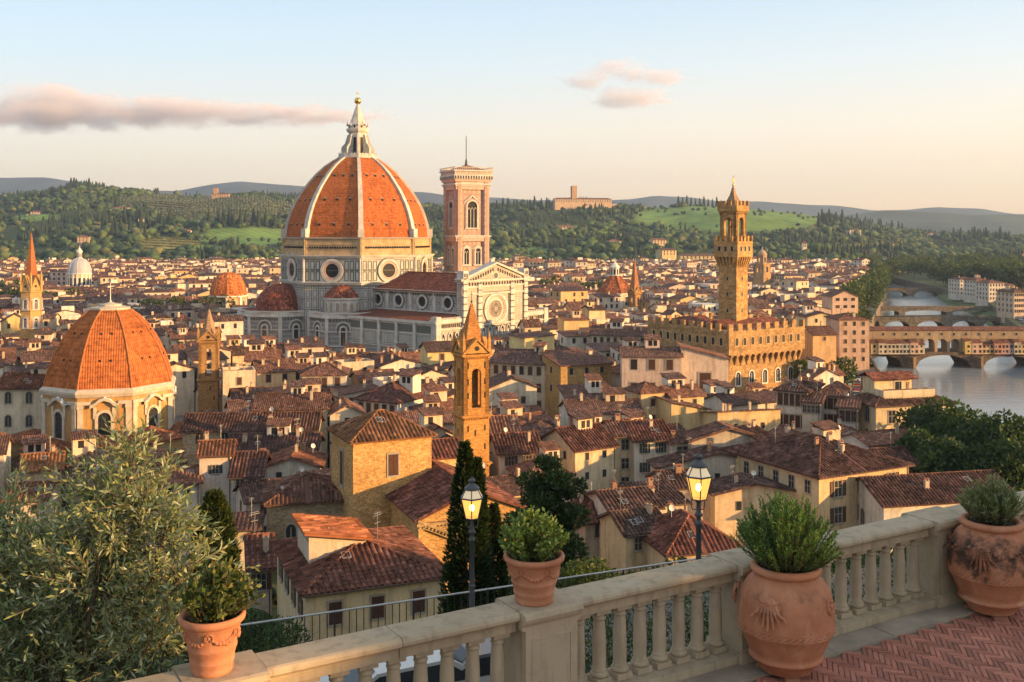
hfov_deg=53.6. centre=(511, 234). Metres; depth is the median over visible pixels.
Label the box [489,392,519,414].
house
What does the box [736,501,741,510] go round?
window
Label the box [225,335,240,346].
house
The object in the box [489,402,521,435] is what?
house
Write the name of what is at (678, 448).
window
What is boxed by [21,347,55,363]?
house
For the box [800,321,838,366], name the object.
house
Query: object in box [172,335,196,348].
house
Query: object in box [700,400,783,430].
house
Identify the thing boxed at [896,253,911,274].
valley tree
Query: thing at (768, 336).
gallery window
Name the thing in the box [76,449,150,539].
house
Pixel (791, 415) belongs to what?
window
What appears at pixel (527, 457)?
window
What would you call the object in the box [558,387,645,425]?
house
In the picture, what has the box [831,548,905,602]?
hedge
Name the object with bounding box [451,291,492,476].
bell tower
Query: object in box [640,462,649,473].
window
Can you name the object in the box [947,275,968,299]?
house
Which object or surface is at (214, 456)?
house
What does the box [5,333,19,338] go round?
house
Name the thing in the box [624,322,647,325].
house
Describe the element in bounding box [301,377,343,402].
house
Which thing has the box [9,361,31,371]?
house
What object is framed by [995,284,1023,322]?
house
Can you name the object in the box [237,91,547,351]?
cathedral
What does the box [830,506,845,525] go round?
window
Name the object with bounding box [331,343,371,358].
house
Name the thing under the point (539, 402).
window
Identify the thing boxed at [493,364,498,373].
window
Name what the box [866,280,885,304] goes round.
river tree
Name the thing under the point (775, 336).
gallery window
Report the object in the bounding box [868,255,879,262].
valley tree
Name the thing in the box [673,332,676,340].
gallery window
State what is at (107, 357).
domed chapel
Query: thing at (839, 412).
window
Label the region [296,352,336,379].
house
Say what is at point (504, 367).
window
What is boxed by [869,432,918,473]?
house
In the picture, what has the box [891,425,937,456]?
plane tree
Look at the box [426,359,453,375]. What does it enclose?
house
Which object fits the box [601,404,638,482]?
house
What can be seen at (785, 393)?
window
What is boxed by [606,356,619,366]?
house
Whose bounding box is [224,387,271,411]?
house
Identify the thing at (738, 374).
mullioned window
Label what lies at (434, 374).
house
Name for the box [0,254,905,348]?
distant houses
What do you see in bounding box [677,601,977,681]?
kerb
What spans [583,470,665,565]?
house
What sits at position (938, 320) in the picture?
arched bridge
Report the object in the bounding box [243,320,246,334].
arched window
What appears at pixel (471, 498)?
street lamp
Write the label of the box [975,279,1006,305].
house
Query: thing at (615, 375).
house
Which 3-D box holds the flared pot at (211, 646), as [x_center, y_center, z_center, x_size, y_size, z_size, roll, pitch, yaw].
[-2.179,2.956,7.362,0.478,0.420,0.478,0,0,-10]
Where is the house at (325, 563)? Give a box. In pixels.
[270,512,446,643]
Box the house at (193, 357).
[185,349,228,366]
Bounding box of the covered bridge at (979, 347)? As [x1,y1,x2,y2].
[869,326,1023,368]
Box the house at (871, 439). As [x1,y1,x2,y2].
[840,423,914,448]
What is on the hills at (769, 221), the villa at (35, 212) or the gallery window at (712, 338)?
the villa at (35, 212)
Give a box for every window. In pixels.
[4,391,11,403]
[4,414,11,427]
[21,298,29,310]
[21,316,28,328]
[25,391,32,403]
[25,414,32,426]
[30,298,40,310]
[30,504,37,513]
[32,316,40,328]
[47,397,67,440]
[89,397,118,436]
[142,393,164,426]
[172,386,176,423]
[182,371,186,377]
[194,433,204,444]
[208,464,221,474]
[219,433,228,438]
[235,479,244,485]
[236,377,241,385]
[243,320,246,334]
[251,572,270,592]
[257,320,271,335]
[260,504,266,514]
[265,374,271,382]
[276,472,281,477]
[278,558,282,582]
[282,373,287,381]
[284,522,297,537]
[284,569,288,594]
[287,257,296,280]
[289,319,302,342]
[291,582,295,607]
[297,595,302,621]
[313,320,321,337]
[320,258,343,281]
[321,377,327,387]
[327,599,343,627]
[334,376,340,385]
[335,322,350,345]
[339,447,343,488]
[358,401,363,408]
[366,402,371,412]
[370,593,385,621]
[373,402,378,410]
[377,258,399,281]
[387,452,399,477]
[389,404,394,410]
[411,587,426,615]
[420,257,427,271]
[440,353,444,360]
[447,245,450,265]
[448,196,453,228]
[451,246,453,265]
[462,245,471,265]
[464,195,480,228]
[473,245,482,265]
[482,290,509,326]
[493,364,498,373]
[502,365,506,371]
[505,455,517,466]
[510,365,515,374]
[519,366,523,374]
[521,396,525,403]
[523,455,534,461]
[527,366,532,375]
[536,366,541,375]
[536,383,541,392]
[537,400,541,407]
[585,452,588,460]
[593,524,598,538]
[602,450,606,457]
[602,469,606,476]
[620,458,629,469]
[621,439,629,450]
[621,476,628,482]
[625,296,627,305]
[630,359,637,369]
[633,537,643,551]
[640,443,649,454]
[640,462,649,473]
[648,358,655,370]
[650,398,655,406]
[656,442,665,453]
[665,359,673,370]
[666,331,669,339]
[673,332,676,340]
[676,446,687,451]
[680,332,684,341]
[688,333,691,342]
[695,334,699,343]
[698,371,711,387]
[703,335,706,344]
[711,336,714,345]
[719,337,722,346]
[734,337,738,346]
[735,371,741,386]
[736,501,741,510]
[742,337,746,345]
[744,460,748,473]
[749,370,754,382]
[750,336,754,345]
[758,336,762,344]
[758,464,763,475]
[762,368,767,383]
[766,335,769,343]
[773,469,778,481]
[774,334,777,343]
[775,367,780,382]
[777,391,783,405]
[781,334,785,342]
[781,413,783,424]
[784,392,789,406]
[784,413,789,425]
[788,366,793,380]
[788,392,794,406]
[788,414,794,427]
[788,474,794,488]
[789,333,792,341]
[794,393,799,406]
[794,414,799,428]
[796,333,799,341]
[802,404,807,412]
[803,478,810,495]
[806,405,811,413]
[810,405,815,413]
[824,397,827,409]
[828,397,833,409]
[828,413,833,421]
[830,479,845,498]
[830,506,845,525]
[834,397,837,409]
[836,410,847,422]
[842,410,853,422]
[848,410,859,423]
[860,507,864,524]
[864,405,869,422]
[884,471,898,474]
[887,410,895,424]
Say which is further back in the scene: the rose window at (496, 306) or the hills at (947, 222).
the hills at (947, 222)
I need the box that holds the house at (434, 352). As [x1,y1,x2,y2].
[418,340,453,365]
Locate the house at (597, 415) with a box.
[578,409,603,422]
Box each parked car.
[318,650,489,681]
[453,638,590,681]
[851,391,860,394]
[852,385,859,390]
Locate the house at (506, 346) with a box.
[502,337,509,347]
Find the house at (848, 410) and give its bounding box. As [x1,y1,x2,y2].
[835,384,862,430]
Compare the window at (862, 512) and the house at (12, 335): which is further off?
the house at (12, 335)
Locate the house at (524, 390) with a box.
[489,369,539,405]
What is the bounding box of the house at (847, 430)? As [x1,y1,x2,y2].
[810,417,859,434]
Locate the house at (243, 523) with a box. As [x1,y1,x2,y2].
[233,497,265,573]
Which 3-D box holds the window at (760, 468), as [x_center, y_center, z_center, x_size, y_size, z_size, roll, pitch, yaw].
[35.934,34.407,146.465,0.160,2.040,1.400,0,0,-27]
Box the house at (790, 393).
[773,365,825,431]
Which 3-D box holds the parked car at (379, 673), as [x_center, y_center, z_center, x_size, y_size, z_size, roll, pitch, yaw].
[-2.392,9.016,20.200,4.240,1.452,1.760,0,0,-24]
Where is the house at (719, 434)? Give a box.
[680,411,755,448]
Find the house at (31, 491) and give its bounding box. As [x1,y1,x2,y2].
[0,466,63,542]
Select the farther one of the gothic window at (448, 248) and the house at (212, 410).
the gothic window at (448, 248)
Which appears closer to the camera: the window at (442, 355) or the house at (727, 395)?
the house at (727, 395)
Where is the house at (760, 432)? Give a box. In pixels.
[734,411,774,441]
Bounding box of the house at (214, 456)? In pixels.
[195,425,237,515]
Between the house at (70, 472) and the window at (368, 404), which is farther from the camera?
the window at (368, 404)
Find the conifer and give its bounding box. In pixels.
[502,453,592,594]
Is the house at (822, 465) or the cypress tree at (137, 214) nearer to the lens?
the house at (822, 465)
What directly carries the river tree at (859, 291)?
on the pavement at (876, 312)
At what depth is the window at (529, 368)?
227.93 m
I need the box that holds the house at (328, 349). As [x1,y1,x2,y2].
[325,345,333,353]
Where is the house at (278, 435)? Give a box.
[228,417,325,453]
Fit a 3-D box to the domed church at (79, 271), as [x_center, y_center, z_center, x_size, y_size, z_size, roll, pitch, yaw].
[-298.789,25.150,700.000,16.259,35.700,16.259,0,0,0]
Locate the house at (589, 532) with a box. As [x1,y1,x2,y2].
[565,482,599,569]
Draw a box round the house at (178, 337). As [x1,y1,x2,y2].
[167,324,196,347]
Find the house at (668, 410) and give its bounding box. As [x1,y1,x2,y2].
[654,394,711,429]
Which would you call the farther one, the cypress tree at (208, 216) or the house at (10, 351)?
the cypress tree at (208, 216)
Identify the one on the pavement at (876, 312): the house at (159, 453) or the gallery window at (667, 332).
the house at (159, 453)
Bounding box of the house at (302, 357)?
[296,352,310,362]
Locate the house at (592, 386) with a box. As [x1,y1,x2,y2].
[557,373,609,418]
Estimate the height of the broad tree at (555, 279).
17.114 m
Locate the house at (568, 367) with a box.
[539,349,614,418]
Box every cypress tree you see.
[101,212,105,228]
[108,211,111,222]
[110,223,113,235]
[114,222,117,235]
[122,206,126,222]
[128,217,131,229]
[135,205,138,222]
[143,224,146,236]
[159,211,162,222]
[207,210,210,220]
[216,208,220,221]
[227,206,230,223]
[238,210,242,223]
[244,211,247,225]
[252,207,255,222]
[256,209,260,226]
[263,210,267,225]
[273,214,276,227]
[817,212,820,226]
[825,213,828,225]
[959,227,962,240]
[984,227,987,237]
[998,226,1001,239]
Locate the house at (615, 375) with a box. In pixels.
[612,364,619,386]
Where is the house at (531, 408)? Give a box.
[522,405,542,411]
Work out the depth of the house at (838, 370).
244.14 m
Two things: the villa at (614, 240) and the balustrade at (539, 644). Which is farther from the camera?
the villa at (614, 240)
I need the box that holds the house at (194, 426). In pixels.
[178,400,324,464]
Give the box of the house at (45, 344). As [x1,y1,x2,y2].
[41,340,49,348]
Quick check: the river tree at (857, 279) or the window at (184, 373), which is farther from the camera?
the river tree at (857, 279)
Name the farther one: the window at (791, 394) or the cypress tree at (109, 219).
the cypress tree at (109, 219)
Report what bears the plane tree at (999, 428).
on the pavement at (876, 312)
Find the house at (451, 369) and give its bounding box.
[448,363,453,375]
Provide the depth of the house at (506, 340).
324.77 m
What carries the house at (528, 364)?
on the pavement at (876, 312)
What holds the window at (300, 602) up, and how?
in the house at (325, 563)
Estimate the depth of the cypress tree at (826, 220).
1856.04 m
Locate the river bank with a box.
[935,293,1008,325]
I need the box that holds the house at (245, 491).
[232,477,282,532]
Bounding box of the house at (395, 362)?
[374,351,427,370]
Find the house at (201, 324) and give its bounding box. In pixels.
[188,319,222,332]
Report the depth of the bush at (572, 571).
31.22 m
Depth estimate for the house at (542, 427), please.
170.26 m
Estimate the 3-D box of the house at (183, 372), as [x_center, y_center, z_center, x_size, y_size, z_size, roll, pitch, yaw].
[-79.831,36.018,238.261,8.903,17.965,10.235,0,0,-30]
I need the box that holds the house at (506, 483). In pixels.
[486,466,544,499]
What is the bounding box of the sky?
[0,0,1023,213]
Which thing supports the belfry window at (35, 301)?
in the bell tower at (31, 299)
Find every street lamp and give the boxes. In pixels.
[461,477,482,607]
[685,452,712,641]
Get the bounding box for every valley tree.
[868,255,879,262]
[884,256,902,277]
[895,257,906,271]
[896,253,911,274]
[902,257,922,273]
[910,254,928,275]
[918,256,937,279]
[926,265,940,278]
[934,257,953,281]
[935,267,953,285]
[938,261,965,281]
[939,252,955,259]
[950,260,971,275]
[959,254,974,260]
[965,263,988,279]
[971,262,996,279]
[987,268,1000,280]
[989,259,1006,267]
[996,261,1020,279]
[996,264,1023,281]
[1002,268,1023,287]
[1009,271,1023,289]
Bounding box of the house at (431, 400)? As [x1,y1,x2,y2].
[390,394,453,429]
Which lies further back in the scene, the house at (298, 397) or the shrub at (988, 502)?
the house at (298, 397)
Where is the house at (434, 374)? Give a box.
[416,365,450,382]
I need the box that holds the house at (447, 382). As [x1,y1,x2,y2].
[439,376,453,397]
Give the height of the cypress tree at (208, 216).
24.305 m
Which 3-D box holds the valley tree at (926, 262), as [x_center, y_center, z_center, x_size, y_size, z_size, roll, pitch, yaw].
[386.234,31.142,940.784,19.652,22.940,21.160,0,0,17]
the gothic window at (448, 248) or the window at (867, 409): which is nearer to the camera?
the window at (867, 409)
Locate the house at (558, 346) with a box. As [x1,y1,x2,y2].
[555,339,568,350]
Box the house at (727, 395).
[704,381,766,410]
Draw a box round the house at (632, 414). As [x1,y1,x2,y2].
[620,409,645,419]
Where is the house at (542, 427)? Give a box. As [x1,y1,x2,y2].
[521,415,561,435]
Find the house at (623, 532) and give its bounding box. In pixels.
[594,490,661,574]
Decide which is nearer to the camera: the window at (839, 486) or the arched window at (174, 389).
the window at (839, 486)
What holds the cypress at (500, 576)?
on the hillside
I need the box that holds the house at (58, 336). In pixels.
[56,331,60,338]
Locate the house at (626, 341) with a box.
[608,336,640,364]
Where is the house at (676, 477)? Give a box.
[644,463,715,521]
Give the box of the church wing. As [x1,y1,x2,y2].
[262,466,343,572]
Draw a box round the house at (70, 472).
[68,464,152,517]
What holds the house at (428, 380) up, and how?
on the pavement at (876, 312)
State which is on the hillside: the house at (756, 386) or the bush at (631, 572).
the bush at (631, 572)
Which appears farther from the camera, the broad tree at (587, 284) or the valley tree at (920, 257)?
the valley tree at (920, 257)
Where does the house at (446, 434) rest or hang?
on the pavement at (876, 312)
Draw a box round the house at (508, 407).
[498,400,554,424]
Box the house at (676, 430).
[666,416,688,453]
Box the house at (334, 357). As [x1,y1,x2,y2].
[329,351,343,360]
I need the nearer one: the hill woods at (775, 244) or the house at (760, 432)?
the house at (760, 432)
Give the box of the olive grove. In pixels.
[93,193,898,249]
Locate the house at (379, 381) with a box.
[373,374,398,386]
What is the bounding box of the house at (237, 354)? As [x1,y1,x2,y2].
[229,334,256,366]
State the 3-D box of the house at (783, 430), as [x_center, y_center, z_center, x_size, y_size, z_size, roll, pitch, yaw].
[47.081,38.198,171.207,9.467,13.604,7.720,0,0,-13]
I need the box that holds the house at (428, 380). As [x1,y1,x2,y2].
[421,377,435,384]
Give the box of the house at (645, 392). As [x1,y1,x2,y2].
[624,381,667,418]
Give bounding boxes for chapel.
[11,282,182,463]
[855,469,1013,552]
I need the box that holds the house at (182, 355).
[177,349,186,361]
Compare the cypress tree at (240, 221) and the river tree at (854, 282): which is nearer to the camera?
the river tree at (854, 282)
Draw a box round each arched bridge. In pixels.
[874,315,1001,325]
[880,306,991,314]
[886,287,940,295]
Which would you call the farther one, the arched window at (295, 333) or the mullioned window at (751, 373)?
the arched window at (295, 333)
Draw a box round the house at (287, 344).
[283,340,292,355]
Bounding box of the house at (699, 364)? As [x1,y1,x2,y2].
[675,342,730,387]
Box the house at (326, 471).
[296,468,330,474]
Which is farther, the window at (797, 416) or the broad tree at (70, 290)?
the broad tree at (70, 290)
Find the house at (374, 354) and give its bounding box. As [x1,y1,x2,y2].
[371,348,403,356]
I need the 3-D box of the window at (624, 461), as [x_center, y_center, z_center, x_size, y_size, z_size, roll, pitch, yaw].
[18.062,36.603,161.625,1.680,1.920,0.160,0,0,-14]
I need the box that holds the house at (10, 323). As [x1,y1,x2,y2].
[0,306,20,337]
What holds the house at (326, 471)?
on the pavement at (876, 312)
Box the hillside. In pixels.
[1,562,905,680]
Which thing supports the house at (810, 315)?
on the pavement at (876, 312)
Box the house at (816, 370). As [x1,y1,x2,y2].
[798,356,840,387]
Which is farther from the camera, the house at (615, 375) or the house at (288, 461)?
the house at (615, 375)
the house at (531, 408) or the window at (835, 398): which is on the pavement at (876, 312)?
the house at (531, 408)
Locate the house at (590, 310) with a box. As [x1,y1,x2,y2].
[580,299,606,322]
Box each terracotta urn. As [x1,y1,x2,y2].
[731,556,835,681]
[943,512,1023,621]
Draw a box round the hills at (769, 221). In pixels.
[0,188,1015,259]
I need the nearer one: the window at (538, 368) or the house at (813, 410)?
the house at (813, 410)
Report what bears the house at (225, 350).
on the pavement at (876, 312)
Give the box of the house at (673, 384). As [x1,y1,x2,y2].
[660,372,706,405]
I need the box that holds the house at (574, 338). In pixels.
[556,329,590,349]
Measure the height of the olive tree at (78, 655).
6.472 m
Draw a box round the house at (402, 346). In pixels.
[395,343,418,351]
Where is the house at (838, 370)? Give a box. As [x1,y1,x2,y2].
[824,363,845,382]
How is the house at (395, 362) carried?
on the pavement at (876, 312)
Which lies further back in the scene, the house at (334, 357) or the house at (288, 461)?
the house at (334, 357)
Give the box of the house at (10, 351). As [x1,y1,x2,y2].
[0,340,16,355]
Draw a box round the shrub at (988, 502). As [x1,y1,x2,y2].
[955,473,1023,525]
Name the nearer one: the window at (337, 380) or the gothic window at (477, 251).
the window at (337, 380)
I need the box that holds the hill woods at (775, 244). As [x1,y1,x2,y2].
[0,179,1023,270]
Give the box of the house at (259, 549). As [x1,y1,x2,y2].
[243,511,276,615]
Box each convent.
[656,247,675,260]
[677,254,714,259]
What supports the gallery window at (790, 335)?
in the town hall palace
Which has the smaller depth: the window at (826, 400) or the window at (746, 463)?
the window at (746, 463)
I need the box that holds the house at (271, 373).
[250,358,297,387]
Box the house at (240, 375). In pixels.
[221,364,254,411]
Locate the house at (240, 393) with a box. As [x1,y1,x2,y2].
[227,382,264,399]
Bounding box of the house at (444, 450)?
[432,437,459,465]
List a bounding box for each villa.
[30,210,41,215]
[77,235,89,246]
[552,225,575,229]
[607,239,620,243]
[648,238,665,246]
[801,241,806,251]
[845,228,860,234]
[851,371,954,430]
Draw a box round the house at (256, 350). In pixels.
[243,339,282,365]
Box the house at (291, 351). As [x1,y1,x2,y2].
[284,345,301,362]
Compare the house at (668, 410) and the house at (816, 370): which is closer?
the house at (668, 410)
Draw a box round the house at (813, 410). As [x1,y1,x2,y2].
[798,379,826,431]
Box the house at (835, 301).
[820,289,858,314]
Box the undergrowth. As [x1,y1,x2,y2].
[0,571,708,681]
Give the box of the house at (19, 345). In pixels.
[0,340,23,356]
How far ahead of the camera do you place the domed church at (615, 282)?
524.55 m
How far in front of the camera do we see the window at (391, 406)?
185.06 m
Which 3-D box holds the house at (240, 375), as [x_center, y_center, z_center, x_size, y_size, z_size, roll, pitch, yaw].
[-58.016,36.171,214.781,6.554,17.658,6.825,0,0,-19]
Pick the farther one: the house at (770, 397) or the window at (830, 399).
the house at (770, 397)
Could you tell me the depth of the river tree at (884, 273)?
736.49 m
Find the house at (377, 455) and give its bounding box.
[325,409,437,527]
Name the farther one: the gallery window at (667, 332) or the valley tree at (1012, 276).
the valley tree at (1012, 276)
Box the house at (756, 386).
[739,382,766,391]
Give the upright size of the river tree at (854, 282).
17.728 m
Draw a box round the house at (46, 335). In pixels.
[22,330,60,350]
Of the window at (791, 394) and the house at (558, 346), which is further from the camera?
the house at (558, 346)
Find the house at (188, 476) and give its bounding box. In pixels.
[154,451,203,529]
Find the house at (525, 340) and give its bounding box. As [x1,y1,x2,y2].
[507,331,556,349]
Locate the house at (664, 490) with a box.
[617,473,692,513]
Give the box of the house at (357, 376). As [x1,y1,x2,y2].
[349,367,393,385]
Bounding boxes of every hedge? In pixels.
[584,591,709,673]
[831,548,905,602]
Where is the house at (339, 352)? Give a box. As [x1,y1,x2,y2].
[327,349,360,355]
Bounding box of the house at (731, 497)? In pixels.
[708,465,796,539]
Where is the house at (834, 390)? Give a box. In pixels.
[817,370,852,422]
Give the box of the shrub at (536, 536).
[497,505,569,561]
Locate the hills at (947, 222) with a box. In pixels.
[838,210,1023,234]
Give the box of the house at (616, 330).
[589,318,647,345]
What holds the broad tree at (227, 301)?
on the pavement at (876, 312)
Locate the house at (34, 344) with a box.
[28,338,54,350]
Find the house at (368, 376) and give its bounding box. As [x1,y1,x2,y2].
[364,371,401,382]
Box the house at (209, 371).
[192,361,227,411]
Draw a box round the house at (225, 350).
[185,342,232,364]
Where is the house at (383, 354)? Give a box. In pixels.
[370,346,400,359]
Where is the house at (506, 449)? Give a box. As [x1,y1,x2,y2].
[489,418,540,476]
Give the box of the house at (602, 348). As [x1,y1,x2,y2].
[584,339,621,356]
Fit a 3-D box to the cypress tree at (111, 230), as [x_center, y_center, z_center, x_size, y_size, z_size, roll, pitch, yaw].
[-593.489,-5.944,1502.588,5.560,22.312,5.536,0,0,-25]
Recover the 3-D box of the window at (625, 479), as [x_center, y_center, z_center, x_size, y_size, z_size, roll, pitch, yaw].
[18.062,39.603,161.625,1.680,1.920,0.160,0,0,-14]
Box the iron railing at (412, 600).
[142,556,708,671]
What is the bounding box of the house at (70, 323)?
[59,319,77,339]
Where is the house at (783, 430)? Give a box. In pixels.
[768,421,799,436]
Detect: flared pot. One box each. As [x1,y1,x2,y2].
[178,609,245,678]
[503,550,564,606]
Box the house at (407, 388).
[352,369,427,412]
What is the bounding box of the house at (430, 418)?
[417,406,452,438]
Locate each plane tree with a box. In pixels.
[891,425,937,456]
[892,402,928,428]
[908,395,975,437]
[913,434,969,472]
[921,416,977,448]
[955,441,1009,481]
[960,409,991,427]
[968,408,1023,453]
[968,421,1012,446]
[981,435,1023,491]
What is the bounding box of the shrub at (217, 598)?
[178,555,265,623]
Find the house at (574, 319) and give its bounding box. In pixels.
[556,307,589,330]
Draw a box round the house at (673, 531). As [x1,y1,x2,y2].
[642,490,743,569]
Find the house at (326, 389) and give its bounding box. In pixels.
[321,385,351,391]
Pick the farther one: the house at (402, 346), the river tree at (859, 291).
the river tree at (859, 291)
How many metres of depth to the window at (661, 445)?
161.45 m
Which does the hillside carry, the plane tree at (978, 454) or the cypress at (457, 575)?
the cypress at (457, 575)
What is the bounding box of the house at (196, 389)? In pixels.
[193,383,220,411]
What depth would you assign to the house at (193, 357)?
248.10 m
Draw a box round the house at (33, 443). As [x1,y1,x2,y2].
[11,434,64,493]
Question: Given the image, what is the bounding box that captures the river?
[873,283,1023,422]
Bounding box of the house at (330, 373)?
[300,361,350,388]
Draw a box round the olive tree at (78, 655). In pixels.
[0,402,259,681]
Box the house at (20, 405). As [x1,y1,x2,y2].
[0,362,49,433]
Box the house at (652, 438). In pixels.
[622,407,675,481]
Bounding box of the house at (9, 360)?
[0,351,20,372]
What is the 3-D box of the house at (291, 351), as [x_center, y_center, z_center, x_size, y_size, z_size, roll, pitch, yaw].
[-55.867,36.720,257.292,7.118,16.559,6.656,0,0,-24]
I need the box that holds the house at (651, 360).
[618,334,683,387]
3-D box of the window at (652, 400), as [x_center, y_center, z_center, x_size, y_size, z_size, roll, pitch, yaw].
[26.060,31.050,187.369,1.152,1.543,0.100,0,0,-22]
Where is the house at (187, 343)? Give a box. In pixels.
[184,341,220,347]
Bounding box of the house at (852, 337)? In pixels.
[824,309,871,370]
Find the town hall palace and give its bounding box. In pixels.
[647,176,805,391]
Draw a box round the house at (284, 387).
[271,379,290,391]
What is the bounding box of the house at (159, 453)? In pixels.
[144,434,187,510]
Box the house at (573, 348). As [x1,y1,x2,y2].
[567,347,580,349]
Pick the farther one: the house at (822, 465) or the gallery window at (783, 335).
the gallery window at (783, 335)
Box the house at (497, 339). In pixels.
[491,336,503,344]
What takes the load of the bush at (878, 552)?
on the hillside
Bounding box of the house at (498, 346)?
[491,340,502,349]
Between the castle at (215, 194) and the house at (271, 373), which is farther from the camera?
the castle at (215, 194)
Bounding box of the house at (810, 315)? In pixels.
[794,302,831,325]
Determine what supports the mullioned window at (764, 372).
in the town hall palace
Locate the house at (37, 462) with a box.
[18,436,66,512]
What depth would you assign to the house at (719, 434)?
160.90 m
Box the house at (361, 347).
[356,344,378,351]
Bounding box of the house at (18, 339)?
[0,331,21,340]
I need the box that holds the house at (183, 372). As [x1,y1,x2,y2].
[165,348,196,415]
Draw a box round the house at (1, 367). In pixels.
[0,362,4,376]
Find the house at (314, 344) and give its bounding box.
[292,336,325,360]
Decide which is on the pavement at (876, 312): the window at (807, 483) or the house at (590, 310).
the house at (590, 310)
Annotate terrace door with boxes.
[894,381,901,388]
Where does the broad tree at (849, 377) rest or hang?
on the pavement at (876, 312)
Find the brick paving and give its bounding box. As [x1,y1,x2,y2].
[756,606,1023,681]
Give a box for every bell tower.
[20,229,42,338]
[196,308,221,411]
[439,137,493,272]
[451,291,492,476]
[627,260,641,309]
[753,247,771,286]
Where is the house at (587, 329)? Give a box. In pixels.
[579,327,590,332]
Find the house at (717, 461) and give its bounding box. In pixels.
[646,437,736,478]
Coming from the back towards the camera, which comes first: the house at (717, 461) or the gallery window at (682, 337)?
the gallery window at (682, 337)
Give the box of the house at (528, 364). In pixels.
[489,341,561,410]
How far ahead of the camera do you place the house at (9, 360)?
237.17 m
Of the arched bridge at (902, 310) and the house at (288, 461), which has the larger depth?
the arched bridge at (902, 310)
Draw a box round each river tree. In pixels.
[839,283,864,303]
[841,280,869,306]
[846,281,870,287]
[849,275,869,283]
[858,306,872,322]
[858,309,866,316]
[860,269,883,291]
[861,277,879,290]
[861,283,880,309]
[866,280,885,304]
[868,262,878,267]
[872,267,889,286]
[872,267,890,282]
[876,275,888,292]
[879,264,893,280]
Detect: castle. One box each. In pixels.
[211,188,229,199]
[553,186,611,209]
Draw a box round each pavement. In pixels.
[0,288,893,566]
[891,270,1023,325]
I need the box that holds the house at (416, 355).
[386,349,420,361]
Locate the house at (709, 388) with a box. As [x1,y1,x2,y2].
[701,379,719,397]
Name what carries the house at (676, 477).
on the pavement at (876, 312)
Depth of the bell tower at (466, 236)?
392.70 m
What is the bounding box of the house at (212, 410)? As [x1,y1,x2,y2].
[203,407,218,411]
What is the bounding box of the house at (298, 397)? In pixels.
[251,380,334,468]
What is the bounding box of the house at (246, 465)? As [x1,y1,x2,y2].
[227,435,270,516]
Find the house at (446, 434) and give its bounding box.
[440,421,492,453]
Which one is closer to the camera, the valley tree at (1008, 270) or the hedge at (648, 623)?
the hedge at (648, 623)
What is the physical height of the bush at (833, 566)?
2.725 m
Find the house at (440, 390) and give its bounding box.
[409,384,453,410]
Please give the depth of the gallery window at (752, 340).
251.83 m
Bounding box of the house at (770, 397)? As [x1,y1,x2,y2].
[756,390,776,408]
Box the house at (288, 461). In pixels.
[265,435,327,478]
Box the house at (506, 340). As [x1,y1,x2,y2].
[502,337,508,343]
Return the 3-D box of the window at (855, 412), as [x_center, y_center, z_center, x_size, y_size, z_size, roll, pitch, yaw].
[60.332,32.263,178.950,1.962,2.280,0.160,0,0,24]
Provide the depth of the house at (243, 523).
121.79 m
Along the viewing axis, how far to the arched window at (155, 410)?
184.61 m
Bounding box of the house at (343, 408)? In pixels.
[327,396,365,467]
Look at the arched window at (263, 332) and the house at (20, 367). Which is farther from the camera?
the arched window at (263, 332)
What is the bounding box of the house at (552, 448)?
[505,440,576,502]
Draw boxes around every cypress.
[181,485,247,662]
[437,439,496,613]
[477,501,510,601]
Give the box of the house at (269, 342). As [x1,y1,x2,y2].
[261,335,284,353]
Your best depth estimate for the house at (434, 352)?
244.60 m
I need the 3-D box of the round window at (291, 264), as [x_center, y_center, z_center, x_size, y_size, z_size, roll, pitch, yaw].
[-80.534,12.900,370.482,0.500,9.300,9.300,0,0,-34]
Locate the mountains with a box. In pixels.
[0,177,1023,215]
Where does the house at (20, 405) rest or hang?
on the pavement at (876, 312)
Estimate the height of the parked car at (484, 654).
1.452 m
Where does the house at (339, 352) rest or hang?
on the pavement at (876, 312)
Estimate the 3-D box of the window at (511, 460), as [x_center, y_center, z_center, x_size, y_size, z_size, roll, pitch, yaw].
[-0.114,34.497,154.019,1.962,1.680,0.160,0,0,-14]
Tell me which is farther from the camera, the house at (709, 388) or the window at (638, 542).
the house at (709, 388)
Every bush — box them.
[235,607,269,652]
[248,614,314,650]
[555,555,612,588]
[590,566,616,576]
[602,570,634,578]
[648,555,684,569]
[728,489,844,572]
[831,555,876,570]
[846,544,905,566]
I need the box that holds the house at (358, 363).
[334,356,373,384]
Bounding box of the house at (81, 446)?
[65,429,134,508]
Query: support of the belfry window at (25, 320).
in the bell tower at (31, 299)
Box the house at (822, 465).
[718,420,914,531]
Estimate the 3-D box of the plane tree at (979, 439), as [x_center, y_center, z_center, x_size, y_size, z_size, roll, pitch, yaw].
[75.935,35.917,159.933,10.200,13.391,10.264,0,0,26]
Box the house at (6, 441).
[0,434,14,508]
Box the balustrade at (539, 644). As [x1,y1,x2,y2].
[122,490,1023,681]
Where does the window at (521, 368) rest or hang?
in the house at (528, 364)
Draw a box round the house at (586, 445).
[540,410,620,498]
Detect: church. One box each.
[67,245,91,285]
[208,272,247,307]
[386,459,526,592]
[595,260,629,310]
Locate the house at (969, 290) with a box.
[962,274,987,302]
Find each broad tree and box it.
[0,283,20,294]
[63,286,84,295]
[138,298,157,304]
[144,298,163,304]
[163,295,185,304]
[196,295,217,303]
[216,293,236,306]
[539,277,550,283]
[548,275,563,282]
[569,278,584,283]
[581,281,594,287]
[590,280,602,287]
[790,356,807,377]
[829,355,858,386]
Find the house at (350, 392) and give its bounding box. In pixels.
[335,379,378,402]
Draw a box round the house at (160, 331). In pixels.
[145,319,164,344]

